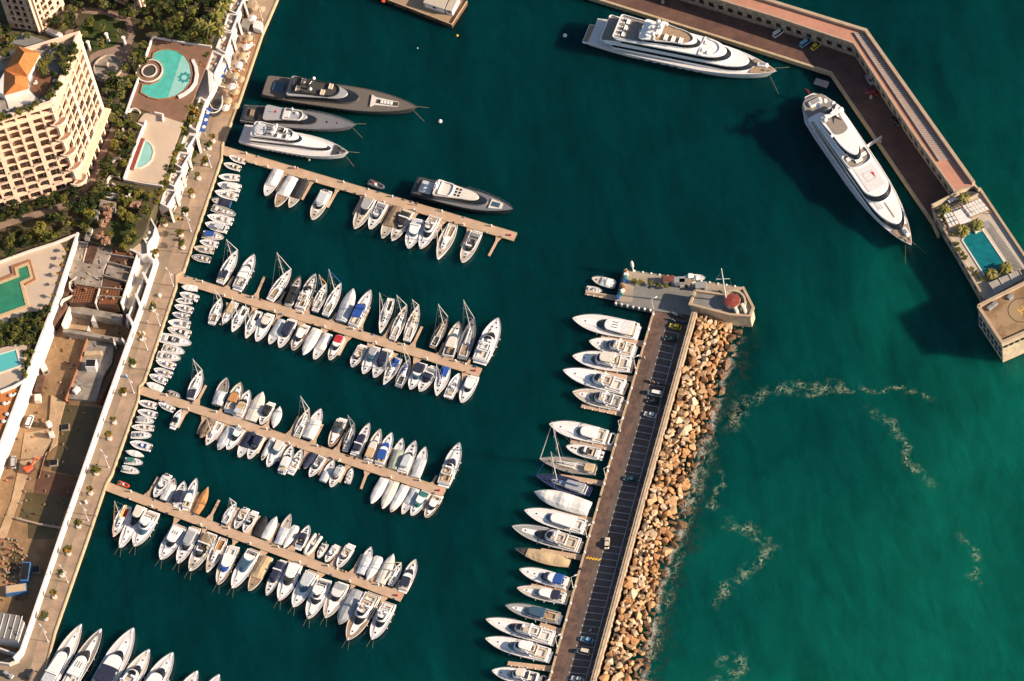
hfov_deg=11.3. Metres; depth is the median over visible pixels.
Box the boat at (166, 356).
[155,351,180,361]
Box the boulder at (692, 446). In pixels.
[689,443,695,450]
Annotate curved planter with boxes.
[106,174,120,187]
[106,182,115,199]
[127,108,140,119]
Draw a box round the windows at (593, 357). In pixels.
[591,355,612,367]
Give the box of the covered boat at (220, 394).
[212,378,228,407]
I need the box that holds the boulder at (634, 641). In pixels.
[631,637,639,645]
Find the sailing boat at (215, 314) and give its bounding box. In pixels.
[208,289,222,325]
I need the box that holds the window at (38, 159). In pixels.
[34,158,42,166]
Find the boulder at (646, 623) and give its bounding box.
[643,620,649,628]
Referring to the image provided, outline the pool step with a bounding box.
[0,259,35,284]
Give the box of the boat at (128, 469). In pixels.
[120,465,138,473]
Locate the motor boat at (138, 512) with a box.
[114,505,146,554]
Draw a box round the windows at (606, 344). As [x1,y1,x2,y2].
[603,340,619,352]
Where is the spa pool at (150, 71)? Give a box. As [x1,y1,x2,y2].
[136,59,162,82]
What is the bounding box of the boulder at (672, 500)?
[667,495,676,505]
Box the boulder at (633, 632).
[631,629,636,636]
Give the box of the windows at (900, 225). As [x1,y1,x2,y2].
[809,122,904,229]
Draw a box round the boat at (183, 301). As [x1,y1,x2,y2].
[176,298,193,304]
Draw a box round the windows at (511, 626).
[508,623,531,637]
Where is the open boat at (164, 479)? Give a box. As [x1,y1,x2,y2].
[153,473,171,496]
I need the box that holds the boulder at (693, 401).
[688,397,698,405]
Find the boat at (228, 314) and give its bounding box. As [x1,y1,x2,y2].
[222,300,238,323]
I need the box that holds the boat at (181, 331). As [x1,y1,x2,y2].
[168,326,190,338]
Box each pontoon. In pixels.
[507,661,551,671]
[531,584,572,596]
[539,622,561,635]
[541,548,582,560]
[552,509,592,523]
[561,474,602,486]
[570,439,613,451]
[581,404,622,416]
[585,291,615,300]
[593,369,633,381]
[601,335,643,346]
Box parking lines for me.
[567,331,678,680]
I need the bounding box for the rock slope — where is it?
[603,316,720,680]
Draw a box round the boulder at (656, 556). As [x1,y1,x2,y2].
[653,553,660,559]
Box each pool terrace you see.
[0,244,66,323]
[0,343,26,389]
[125,112,182,184]
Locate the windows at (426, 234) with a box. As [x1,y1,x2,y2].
[423,226,435,237]
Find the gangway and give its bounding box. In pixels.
[867,135,881,146]
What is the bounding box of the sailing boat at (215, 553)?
[206,533,227,571]
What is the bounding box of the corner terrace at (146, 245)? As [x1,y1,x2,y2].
[130,218,158,262]
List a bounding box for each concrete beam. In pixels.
[62,328,122,346]
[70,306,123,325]
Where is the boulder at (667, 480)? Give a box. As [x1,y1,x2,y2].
[665,476,670,484]
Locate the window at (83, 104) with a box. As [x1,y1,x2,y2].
[79,102,84,112]
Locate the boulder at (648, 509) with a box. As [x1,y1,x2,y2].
[644,506,651,513]
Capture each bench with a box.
[129,138,144,169]
[178,59,198,98]
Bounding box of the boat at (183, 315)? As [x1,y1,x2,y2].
[172,312,190,319]
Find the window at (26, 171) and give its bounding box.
[24,169,33,177]
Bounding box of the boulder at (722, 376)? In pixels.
[719,374,727,379]
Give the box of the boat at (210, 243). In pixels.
[200,239,218,247]
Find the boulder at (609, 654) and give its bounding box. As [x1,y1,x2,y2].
[606,650,612,657]
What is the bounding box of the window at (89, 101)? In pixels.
[85,98,91,108]
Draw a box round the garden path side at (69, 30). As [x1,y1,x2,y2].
[65,13,77,34]
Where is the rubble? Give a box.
[0,310,126,600]
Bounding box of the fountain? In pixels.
[93,54,122,79]
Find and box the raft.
[814,78,828,87]
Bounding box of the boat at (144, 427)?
[131,424,154,431]
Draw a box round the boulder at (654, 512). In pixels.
[650,509,657,516]
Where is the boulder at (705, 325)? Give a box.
[703,322,709,328]
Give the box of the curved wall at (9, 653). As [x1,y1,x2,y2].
[0,648,19,666]
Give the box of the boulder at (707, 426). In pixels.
[702,424,711,429]
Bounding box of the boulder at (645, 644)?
[642,641,648,648]
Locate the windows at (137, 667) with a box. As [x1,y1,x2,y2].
[131,665,140,680]
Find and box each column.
[85,40,91,50]
[104,32,109,41]
[121,36,126,45]
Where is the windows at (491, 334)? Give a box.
[485,332,494,349]
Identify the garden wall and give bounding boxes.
[0,234,75,262]
[0,380,23,393]
[106,191,132,198]
[123,77,138,119]
[123,126,143,178]
[123,179,162,187]
[137,36,152,69]
[153,36,211,47]
[154,112,163,121]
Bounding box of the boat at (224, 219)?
[207,214,233,225]
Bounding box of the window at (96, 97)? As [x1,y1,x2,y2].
[93,95,98,104]
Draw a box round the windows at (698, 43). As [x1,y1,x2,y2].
[643,38,700,47]
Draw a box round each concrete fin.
[61,305,71,328]
[91,316,98,327]
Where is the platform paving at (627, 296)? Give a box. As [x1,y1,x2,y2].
[616,271,738,301]
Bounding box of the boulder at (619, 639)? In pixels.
[616,635,621,641]
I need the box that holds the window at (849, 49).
[846,45,852,52]
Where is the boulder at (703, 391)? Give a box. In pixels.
[699,388,706,393]
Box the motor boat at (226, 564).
[213,545,239,590]
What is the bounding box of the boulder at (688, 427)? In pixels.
[683,424,691,431]
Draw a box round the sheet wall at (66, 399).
[65,338,87,402]
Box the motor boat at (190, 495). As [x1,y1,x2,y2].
[182,478,197,510]
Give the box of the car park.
[562,313,689,680]
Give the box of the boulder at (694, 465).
[691,462,699,468]
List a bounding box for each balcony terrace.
[160,189,177,208]
[168,170,183,188]
[174,152,190,169]
[181,134,196,151]
[189,96,206,132]
[206,50,223,78]
[216,31,233,55]
[223,13,238,31]
[229,0,243,13]
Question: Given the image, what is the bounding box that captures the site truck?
[40,362,49,375]
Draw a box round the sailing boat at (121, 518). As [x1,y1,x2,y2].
[112,501,131,536]
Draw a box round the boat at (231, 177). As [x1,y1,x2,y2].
[219,174,240,181]
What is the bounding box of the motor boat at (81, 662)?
[62,628,101,680]
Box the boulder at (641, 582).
[638,579,644,587]
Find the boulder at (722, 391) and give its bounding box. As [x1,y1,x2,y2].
[719,386,724,395]
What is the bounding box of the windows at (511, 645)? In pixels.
[508,642,528,655]
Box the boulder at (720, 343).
[716,340,722,346]
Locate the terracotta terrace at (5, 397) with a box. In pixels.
[0,388,18,438]
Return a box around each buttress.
[127,314,133,326]
[135,293,140,305]
[142,271,150,289]
[148,254,156,265]
[168,205,174,222]
[174,188,180,205]
[180,169,186,187]
[187,152,192,170]
[196,135,201,153]
[224,54,231,69]
[230,34,237,51]
[235,16,243,34]
[243,0,248,17]
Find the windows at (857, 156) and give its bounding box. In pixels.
[820,122,860,159]
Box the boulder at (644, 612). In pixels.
[641,609,647,615]
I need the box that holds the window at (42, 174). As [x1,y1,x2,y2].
[39,172,48,180]
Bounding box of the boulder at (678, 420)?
[674,417,682,423]
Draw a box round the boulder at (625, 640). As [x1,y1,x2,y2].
[622,637,628,644]
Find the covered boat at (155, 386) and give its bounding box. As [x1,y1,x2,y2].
[146,382,163,391]
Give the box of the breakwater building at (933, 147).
[680,0,974,194]
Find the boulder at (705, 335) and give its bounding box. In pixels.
[702,333,708,339]
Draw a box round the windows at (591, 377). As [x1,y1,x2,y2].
[590,375,604,387]
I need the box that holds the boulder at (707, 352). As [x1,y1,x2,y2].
[704,350,710,355]
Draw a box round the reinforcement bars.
[72,250,134,303]
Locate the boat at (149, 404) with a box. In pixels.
[139,400,157,409]
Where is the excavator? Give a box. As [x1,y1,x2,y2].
[23,457,42,474]
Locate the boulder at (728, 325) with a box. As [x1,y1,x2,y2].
[725,322,731,330]
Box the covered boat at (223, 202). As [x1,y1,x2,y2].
[211,197,231,207]
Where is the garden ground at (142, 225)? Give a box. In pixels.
[0,0,227,439]
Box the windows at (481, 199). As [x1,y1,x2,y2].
[433,193,487,204]
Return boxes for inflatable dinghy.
[117,480,129,487]
[303,533,322,555]
[367,179,384,188]
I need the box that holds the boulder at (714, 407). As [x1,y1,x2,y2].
[711,404,717,410]
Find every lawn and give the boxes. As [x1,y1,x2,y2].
[78,14,124,51]
[110,219,130,243]
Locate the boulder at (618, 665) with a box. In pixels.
[615,662,622,668]
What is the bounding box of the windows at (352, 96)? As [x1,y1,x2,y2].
[287,87,358,102]
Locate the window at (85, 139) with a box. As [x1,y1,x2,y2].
[82,136,87,145]
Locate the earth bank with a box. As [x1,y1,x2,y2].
[39,395,64,476]
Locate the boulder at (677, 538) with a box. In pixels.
[674,535,679,541]
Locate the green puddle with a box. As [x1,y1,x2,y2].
[6,550,24,575]
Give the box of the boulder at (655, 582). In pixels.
[652,579,658,585]
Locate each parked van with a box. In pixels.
[11,456,16,468]
[25,415,33,427]
[576,648,589,655]
[647,389,662,397]
[772,28,783,37]
[799,38,811,47]
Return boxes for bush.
[0,320,4,329]
[1,327,10,334]
[4,322,13,328]
[4,337,13,345]
[8,317,16,324]
[9,331,17,339]
[11,325,17,330]
[16,328,23,335]
[16,334,25,344]
[17,315,23,323]
[17,321,24,329]
[22,349,29,356]
[23,311,33,319]
[24,324,31,330]
[24,331,30,338]
[27,320,35,326]
[28,325,39,334]
[30,316,38,322]
[30,338,35,343]
[35,310,44,319]
[36,321,44,329]
[42,304,50,315]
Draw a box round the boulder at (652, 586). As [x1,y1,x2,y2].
[649,584,654,591]
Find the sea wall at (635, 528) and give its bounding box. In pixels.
[590,311,697,680]
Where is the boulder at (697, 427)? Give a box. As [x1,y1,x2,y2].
[695,425,699,432]
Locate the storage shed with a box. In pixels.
[0,612,26,647]
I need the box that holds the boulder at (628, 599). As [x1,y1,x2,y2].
[624,596,630,603]
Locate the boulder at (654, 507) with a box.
[651,505,658,509]
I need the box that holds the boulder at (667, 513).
[664,510,671,515]
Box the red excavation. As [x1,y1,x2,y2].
[34,470,77,496]
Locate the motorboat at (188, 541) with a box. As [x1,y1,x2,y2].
[173,526,200,571]
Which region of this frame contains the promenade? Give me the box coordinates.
[0,0,275,680]
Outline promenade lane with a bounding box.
[1,0,251,680]
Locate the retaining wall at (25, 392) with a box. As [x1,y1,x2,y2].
[0,232,80,476]
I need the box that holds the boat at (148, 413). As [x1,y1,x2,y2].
[137,409,158,418]
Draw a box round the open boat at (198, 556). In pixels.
[184,531,216,577]
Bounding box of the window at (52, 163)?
[49,162,57,170]
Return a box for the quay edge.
[43,0,278,674]
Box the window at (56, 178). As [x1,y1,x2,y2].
[54,176,62,184]
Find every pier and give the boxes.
[105,477,403,618]
[140,385,445,510]
[177,274,481,392]
[223,146,516,256]
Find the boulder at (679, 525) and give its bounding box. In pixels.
[674,520,686,529]
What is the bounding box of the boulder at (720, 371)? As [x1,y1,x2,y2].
[716,369,723,373]
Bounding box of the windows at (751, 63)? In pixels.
[612,45,753,70]
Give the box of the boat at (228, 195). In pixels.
[215,190,238,200]
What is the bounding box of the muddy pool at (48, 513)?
[19,492,69,525]
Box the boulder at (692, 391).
[689,388,695,395]
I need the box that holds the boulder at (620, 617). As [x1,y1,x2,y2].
[618,614,623,620]
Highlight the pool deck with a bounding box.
[123,38,211,121]
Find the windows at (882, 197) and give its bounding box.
[813,121,890,201]
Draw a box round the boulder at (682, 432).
[677,427,688,436]
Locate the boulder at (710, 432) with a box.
[705,430,713,434]
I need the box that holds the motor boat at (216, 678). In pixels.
[210,674,219,680]
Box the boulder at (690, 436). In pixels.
[688,434,694,439]
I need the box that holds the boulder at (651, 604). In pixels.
[647,601,654,607]
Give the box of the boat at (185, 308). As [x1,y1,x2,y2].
[174,304,193,313]
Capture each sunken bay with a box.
[98,298,121,313]
[100,290,121,298]
[102,277,124,291]
[105,263,130,280]
[109,256,133,266]
[112,252,135,258]
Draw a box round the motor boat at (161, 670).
[144,652,173,680]
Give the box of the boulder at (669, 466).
[667,463,672,469]
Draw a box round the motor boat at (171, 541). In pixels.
[155,524,186,565]
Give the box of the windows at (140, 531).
[138,523,152,534]
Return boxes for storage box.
[72,386,80,394]
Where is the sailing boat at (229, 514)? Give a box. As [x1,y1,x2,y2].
[221,498,235,524]
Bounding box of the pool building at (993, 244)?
[931,184,1023,301]
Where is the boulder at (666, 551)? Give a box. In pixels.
[662,547,671,556]
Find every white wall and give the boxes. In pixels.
[13,257,158,660]
[126,257,141,296]
[126,262,151,328]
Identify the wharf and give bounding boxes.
[607,0,948,236]
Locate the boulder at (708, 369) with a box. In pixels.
[704,366,711,374]
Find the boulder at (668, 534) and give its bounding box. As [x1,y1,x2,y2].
[662,529,673,539]
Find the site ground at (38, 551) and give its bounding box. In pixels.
[0,254,154,660]
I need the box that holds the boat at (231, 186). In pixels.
[217,181,241,192]
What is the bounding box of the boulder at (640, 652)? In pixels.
[637,648,644,655]
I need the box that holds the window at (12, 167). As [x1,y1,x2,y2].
[10,165,18,173]
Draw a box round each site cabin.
[34,394,41,403]
[45,420,51,427]
[48,431,54,437]
[85,359,97,371]
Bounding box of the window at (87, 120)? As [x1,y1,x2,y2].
[84,117,89,126]
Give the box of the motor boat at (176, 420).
[169,409,182,429]
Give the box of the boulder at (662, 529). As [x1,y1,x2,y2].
[660,527,665,533]
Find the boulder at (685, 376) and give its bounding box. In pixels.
[682,374,688,379]
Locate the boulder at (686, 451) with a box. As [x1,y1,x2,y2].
[682,448,689,456]
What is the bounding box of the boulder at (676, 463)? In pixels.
[672,460,679,467]
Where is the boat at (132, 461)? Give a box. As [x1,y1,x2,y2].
[123,457,142,465]
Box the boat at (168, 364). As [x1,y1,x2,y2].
[156,359,175,369]
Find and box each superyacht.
[239,121,357,164]
[240,105,356,131]
[261,76,427,117]
[410,177,513,214]
[582,14,784,93]
[802,88,921,251]
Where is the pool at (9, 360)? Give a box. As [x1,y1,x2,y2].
[0,348,20,373]
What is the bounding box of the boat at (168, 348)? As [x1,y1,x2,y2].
[161,343,184,354]
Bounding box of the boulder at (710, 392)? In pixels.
[706,387,715,396]
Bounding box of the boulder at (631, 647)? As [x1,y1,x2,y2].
[626,643,635,650]
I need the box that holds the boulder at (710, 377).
[708,374,713,380]
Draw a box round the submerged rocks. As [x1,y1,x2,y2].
[647,340,746,680]
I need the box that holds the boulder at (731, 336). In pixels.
[727,334,735,339]
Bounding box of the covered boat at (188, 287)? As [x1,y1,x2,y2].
[181,284,197,291]
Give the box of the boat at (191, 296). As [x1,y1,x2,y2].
[180,292,198,301]
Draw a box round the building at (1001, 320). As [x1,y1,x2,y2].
[977,281,1023,361]
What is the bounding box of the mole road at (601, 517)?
[550,312,664,680]
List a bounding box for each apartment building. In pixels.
[0,31,110,209]
[1,0,64,33]
[115,0,146,9]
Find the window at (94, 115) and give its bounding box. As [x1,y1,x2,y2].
[90,114,96,122]
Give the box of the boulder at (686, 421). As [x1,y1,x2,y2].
[683,418,689,423]
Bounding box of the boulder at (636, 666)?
[633,663,639,670]
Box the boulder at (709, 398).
[707,396,716,400]
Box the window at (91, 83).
[88,80,93,89]
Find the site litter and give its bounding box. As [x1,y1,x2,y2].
[71,247,133,299]
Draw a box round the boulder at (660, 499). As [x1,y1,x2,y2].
[657,496,663,502]
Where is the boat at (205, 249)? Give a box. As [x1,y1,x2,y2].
[194,245,214,254]
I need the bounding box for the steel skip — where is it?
[34,375,45,394]
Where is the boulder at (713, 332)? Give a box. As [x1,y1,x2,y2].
[710,329,716,335]
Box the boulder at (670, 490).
[667,487,673,494]
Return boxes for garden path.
[0,116,119,228]
[70,0,134,57]
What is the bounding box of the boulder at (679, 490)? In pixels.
[676,486,682,495]
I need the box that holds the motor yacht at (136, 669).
[119,649,149,680]
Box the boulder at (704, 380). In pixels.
[701,375,707,383]
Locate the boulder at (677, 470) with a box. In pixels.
[674,467,680,473]
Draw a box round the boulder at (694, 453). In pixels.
[690,451,696,457]
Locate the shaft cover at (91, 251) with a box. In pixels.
[84,243,98,263]
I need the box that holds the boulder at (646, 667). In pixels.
[643,664,649,670]
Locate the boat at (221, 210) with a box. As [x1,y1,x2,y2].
[210,204,235,216]
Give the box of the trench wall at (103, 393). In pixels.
[96,343,124,405]
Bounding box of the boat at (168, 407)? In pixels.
[158,402,174,412]
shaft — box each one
[32,565,39,574]
[49,459,57,466]
[61,423,68,431]
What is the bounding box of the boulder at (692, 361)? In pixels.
[689,357,695,366]
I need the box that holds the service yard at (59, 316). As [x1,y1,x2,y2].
[52,240,81,331]
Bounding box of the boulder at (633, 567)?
[630,565,639,570]
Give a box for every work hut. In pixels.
[663,275,673,284]
[674,276,684,285]
[679,278,690,287]
[695,282,706,290]
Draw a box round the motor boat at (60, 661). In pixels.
[41,624,81,680]
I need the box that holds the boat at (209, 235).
[200,230,223,239]
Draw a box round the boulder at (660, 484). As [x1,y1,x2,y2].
[655,480,663,487]
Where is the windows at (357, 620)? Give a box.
[353,609,371,624]
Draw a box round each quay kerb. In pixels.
[548,311,654,680]
[590,0,939,237]
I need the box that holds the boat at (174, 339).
[159,333,190,346]
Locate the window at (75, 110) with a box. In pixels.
[72,106,77,116]
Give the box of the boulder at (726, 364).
[722,360,730,370]
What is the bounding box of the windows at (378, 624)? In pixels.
[375,615,389,627]
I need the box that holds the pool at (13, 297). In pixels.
[0,262,33,317]
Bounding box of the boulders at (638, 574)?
[603,315,742,678]
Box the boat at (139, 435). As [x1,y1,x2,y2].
[129,431,151,438]
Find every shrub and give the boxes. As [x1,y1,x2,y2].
[0,112,7,121]
[0,213,4,221]
[1,50,9,57]
[2,205,11,214]
[8,34,16,41]
[9,199,19,209]
[12,209,24,219]
[15,107,23,115]
[19,200,30,212]
[23,32,30,38]
[23,105,33,112]
[31,99,39,106]
[32,197,42,208]
[37,60,47,70]
[40,68,48,76]
[41,194,49,203]
[44,92,51,99]
[45,53,56,60]
[45,56,51,63]
[47,87,55,96]
[48,199,55,208]
[49,190,58,202]
[50,42,57,48]
[50,71,57,77]
[52,82,60,90]
[55,49,61,56]
[56,79,62,86]
[57,43,65,52]
[57,194,68,203]
[60,55,67,61]
[60,66,71,76]
[61,62,71,67]
[65,49,73,55]
[65,186,78,199]
[66,55,76,62]
[68,41,76,48]
[72,48,78,54]
[82,224,89,231]
[85,201,96,209]
[92,194,98,202]
[94,231,103,239]
[99,190,109,198]
[101,216,108,227]
[101,236,110,244]
[103,204,112,212]
[103,211,111,219]
[107,231,113,237]
[108,186,115,192]
[114,184,124,193]
[117,192,125,203]
[117,206,126,216]
[119,240,128,250]
[123,233,138,244]
[124,184,132,192]
[124,219,135,229]
[126,212,133,217]
[127,195,137,204]
[127,217,135,222]
[129,201,140,207]
[130,227,136,234]
[132,188,145,196]
[133,215,141,220]
[140,203,150,215]
[142,196,149,202]
[145,191,154,197]
[154,189,162,196]
[159,187,166,192]
[160,180,167,187]
[164,164,176,173]
[169,156,176,164]
[175,143,184,151]
[180,125,186,134]
[185,104,194,112]
[188,115,199,124]
[193,107,201,115]
[195,102,202,108]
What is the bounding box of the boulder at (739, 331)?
[733,329,742,334]
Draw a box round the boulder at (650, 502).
[646,499,654,505]
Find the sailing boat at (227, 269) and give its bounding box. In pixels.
[216,239,237,285]
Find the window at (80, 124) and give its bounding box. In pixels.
[77,121,82,130]
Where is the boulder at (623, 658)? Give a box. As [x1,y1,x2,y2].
[620,656,628,661]
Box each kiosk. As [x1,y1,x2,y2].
[241,18,251,31]
[253,20,262,34]
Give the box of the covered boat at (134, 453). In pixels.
[126,450,143,457]
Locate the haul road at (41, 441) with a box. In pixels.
[0,429,52,538]
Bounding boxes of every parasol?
[222,104,229,110]
[224,97,231,103]
[228,83,235,89]
[231,72,239,78]
[231,88,239,94]
[231,102,239,109]
[235,61,242,67]
[237,76,244,82]
[238,52,246,58]
[242,43,250,49]
[245,34,252,40]
[248,14,256,21]
[251,4,258,10]
[258,6,265,12]
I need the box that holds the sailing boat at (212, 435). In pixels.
[205,419,223,444]
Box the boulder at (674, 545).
[670,541,677,549]
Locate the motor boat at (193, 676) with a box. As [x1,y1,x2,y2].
[184,671,197,680]
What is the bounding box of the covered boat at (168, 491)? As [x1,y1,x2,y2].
[160,478,175,501]
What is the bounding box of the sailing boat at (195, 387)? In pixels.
[186,360,203,400]
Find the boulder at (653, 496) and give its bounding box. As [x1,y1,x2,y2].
[650,493,656,501]
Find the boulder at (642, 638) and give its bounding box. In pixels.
[638,635,645,641]
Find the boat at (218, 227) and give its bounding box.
[205,221,228,233]
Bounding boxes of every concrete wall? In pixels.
[60,295,72,306]
[69,277,76,294]
[75,283,100,289]
[79,241,88,261]
[95,288,100,309]
[99,295,120,301]
[101,287,123,295]
[103,274,127,286]
[109,261,131,270]
[111,253,134,260]
[120,254,137,313]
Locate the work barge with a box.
[382,0,467,27]
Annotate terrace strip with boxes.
[159,0,247,216]
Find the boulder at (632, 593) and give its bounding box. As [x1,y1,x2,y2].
[628,588,637,599]
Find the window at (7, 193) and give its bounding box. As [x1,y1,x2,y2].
[5,191,14,199]
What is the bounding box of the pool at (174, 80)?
[140,48,192,99]
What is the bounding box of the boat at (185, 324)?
[168,319,190,328]
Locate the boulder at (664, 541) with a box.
[661,537,668,545]
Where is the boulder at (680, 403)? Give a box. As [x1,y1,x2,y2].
[676,401,682,406]
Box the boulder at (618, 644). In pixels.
[615,641,622,646]
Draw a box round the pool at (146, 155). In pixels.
[134,139,154,169]
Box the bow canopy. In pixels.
[205,71,224,116]
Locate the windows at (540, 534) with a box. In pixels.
[535,530,557,544]
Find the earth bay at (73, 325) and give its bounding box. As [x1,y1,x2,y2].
[68,318,89,331]
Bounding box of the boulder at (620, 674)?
[615,671,623,678]
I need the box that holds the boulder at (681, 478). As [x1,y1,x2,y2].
[678,475,684,483]
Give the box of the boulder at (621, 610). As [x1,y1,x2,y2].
[617,607,624,613]
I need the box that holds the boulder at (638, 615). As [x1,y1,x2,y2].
[635,611,641,620]
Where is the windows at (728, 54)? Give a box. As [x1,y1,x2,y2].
[621,41,730,60]
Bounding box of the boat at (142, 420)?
[134,416,153,423]
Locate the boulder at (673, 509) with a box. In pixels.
[670,506,676,514]
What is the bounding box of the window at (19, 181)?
[15,180,23,188]
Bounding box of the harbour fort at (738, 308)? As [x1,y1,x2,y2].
[688,286,754,326]
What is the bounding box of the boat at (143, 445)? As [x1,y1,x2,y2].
[130,440,152,451]
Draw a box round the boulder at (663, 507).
[659,503,666,510]
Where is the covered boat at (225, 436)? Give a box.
[217,426,234,449]
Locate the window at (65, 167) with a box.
[63,165,69,173]
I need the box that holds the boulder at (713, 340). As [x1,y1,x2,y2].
[710,338,717,343]
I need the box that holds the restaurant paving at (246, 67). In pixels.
[222,32,260,113]
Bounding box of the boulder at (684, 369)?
[681,366,689,372]
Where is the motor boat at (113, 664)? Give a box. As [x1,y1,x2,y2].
[91,627,134,680]
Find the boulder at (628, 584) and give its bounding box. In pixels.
[623,580,633,589]
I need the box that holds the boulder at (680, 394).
[677,391,685,398]
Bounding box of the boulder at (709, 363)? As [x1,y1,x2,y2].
[705,361,711,366]
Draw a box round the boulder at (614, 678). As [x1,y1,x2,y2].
[611,675,617,680]
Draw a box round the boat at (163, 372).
[154,368,172,378]
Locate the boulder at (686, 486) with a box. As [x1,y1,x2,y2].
[682,482,690,490]
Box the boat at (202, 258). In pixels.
[192,254,211,262]
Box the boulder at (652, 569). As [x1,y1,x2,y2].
[648,565,655,573]
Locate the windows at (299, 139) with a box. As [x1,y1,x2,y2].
[251,135,301,142]
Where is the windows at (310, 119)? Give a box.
[264,113,316,123]
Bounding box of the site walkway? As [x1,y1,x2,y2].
[125,262,148,311]
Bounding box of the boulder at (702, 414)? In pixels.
[699,411,705,419]
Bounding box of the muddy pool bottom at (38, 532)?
[28,522,57,538]
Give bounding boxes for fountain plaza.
[89,45,130,81]
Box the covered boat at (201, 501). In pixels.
[193,487,208,514]
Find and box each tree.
[1,24,10,34]
[2,233,15,247]
[4,37,14,47]
[4,244,15,256]
[11,228,22,238]
[16,235,31,247]
[25,228,33,238]
[29,235,39,246]
[32,221,49,234]
[38,232,49,243]
[39,610,48,620]
[45,212,60,225]
[47,15,61,27]
[48,226,60,240]
[49,589,56,598]
[57,569,64,577]
[58,23,67,33]
[58,213,66,221]
[61,220,70,233]
[62,545,71,555]
[63,11,76,27]
[65,4,77,11]
[67,200,85,212]
[70,216,80,225]
[71,0,83,6]
[73,518,81,528]
[78,192,95,204]
[81,31,88,37]
[81,213,92,226]
[83,16,94,27]
[86,485,92,495]
[89,465,101,475]
[92,187,102,194]
[96,36,104,47]
[96,178,107,189]
[97,0,109,11]
[99,23,105,31]
[99,156,112,168]
[100,169,107,176]
[101,87,110,96]
[104,78,111,88]
[104,100,113,108]
[104,430,111,440]
[105,71,115,76]
[105,165,114,172]
[108,0,118,8]
[108,90,118,102]
[108,112,116,120]
[109,75,122,85]
[109,416,116,424]
[110,104,121,112]
[110,139,121,148]
[111,79,123,89]
[112,28,121,37]
[112,118,125,127]
[113,129,124,138]
[113,148,120,156]
[113,169,121,176]
[115,88,125,98]
[115,109,124,117]
[118,7,128,18]
[118,158,128,167]
[118,387,126,395]
[120,62,129,72]
[120,149,130,160]
[122,76,132,87]
[122,127,136,139]
[122,136,136,149]
[124,119,133,128]
[125,0,133,8]
[125,112,132,119]
[127,7,137,20]
[128,52,137,65]
[128,73,138,80]
[128,357,136,367]
[131,121,140,128]
[132,47,144,55]
[132,63,138,71]
[137,21,145,29]
[137,332,143,340]
[138,6,149,15]
[138,54,149,64]
[139,40,148,49]
[141,0,151,5]
[144,15,153,28]
[148,301,155,311]
[150,248,158,256]
[151,19,161,31]
[152,0,162,5]
[153,5,164,18]
[158,26,166,37]
[159,217,167,226]
[162,18,174,29]
[163,0,178,14]
[165,31,173,40]
[172,10,184,27]
[174,27,181,32]
[174,228,183,236]
[177,0,188,10]
[177,30,189,41]
[178,239,184,249]
[181,206,188,216]
[183,6,196,16]
[183,17,193,27]
[187,187,194,197]
[189,26,201,38]
[192,10,202,19]
[192,17,204,34]
[193,2,200,9]
[194,171,200,180]
[197,37,207,43]
[200,155,208,165]
[201,0,215,9]
[201,20,215,38]
[203,140,212,149]
[205,14,215,22]
[207,8,224,23]
[209,22,228,38]
[209,133,215,142]
[212,0,232,16]
[220,0,235,9]
[938,204,951,215]
[955,224,969,238]
[958,192,970,203]
[969,217,983,232]
[984,268,997,281]
[998,261,1012,274]
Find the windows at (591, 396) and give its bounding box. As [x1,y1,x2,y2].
[589,392,605,405]
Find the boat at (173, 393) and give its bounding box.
[166,390,180,397]
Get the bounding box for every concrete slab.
[68,244,113,288]
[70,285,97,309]
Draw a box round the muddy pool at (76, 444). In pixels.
[51,404,101,475]
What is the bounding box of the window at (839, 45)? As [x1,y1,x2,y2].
[836,42,841,48]
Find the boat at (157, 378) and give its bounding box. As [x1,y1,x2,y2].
[149,374,167,384]
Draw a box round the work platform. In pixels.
[67,339,113,402]
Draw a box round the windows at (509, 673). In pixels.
[507,670,523,680]
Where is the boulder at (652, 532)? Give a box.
[648,529,656,537]
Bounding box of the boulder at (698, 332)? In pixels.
[694,328,701,337]
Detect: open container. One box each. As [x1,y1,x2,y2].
[5,583,27,596]
[20,562,31,583]
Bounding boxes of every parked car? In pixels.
[1,670,13,678]
[25,668,33,680]
[571,676,584,680]
[580,636,593,643]
[604,537,609,548]
[624,476,636,482]
[644,411,656,418]
[647,398,659,404]
[664,336,677,342]
[669,323,681,329]
[810,42,821,50]
[865,74,873,84]
[865,89,878,95]
[890,115,900,125]
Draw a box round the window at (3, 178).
[0,177,9,185]
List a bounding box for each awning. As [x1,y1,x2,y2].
[200,108,212,134]
[221,56,231,80]
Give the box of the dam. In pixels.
[16,517,60,528]
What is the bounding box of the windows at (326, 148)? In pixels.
[250,140,330,150]
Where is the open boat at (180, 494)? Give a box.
[173,481,186,507]
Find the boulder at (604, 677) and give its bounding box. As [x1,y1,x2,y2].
[599,674,608,680]
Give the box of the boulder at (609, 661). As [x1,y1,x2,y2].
[605,658,612,664]
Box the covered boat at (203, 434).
[200,418,215,437]
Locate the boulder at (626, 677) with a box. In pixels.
[622,673,631,680]
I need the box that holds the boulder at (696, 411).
[694,408,699,415]
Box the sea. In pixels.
[49,0,1023,680]
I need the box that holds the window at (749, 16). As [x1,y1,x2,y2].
[746,13,752,19]
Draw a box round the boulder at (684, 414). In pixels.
[677,411,688,417]
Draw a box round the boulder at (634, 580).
[631,577,637,582]
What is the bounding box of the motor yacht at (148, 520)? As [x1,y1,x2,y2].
[130,510,159,550]
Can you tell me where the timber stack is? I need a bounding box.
[84,351,101,356]
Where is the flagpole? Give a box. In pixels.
[716,268,734,297]
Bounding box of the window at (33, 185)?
[30,184,38,192]
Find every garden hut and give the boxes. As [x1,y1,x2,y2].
[84,228,92,240]
[93,209,99,220]
[98,199,115,213]
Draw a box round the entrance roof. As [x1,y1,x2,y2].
[45,27,62,37]
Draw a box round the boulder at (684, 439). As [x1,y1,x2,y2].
[681,436,688,441]

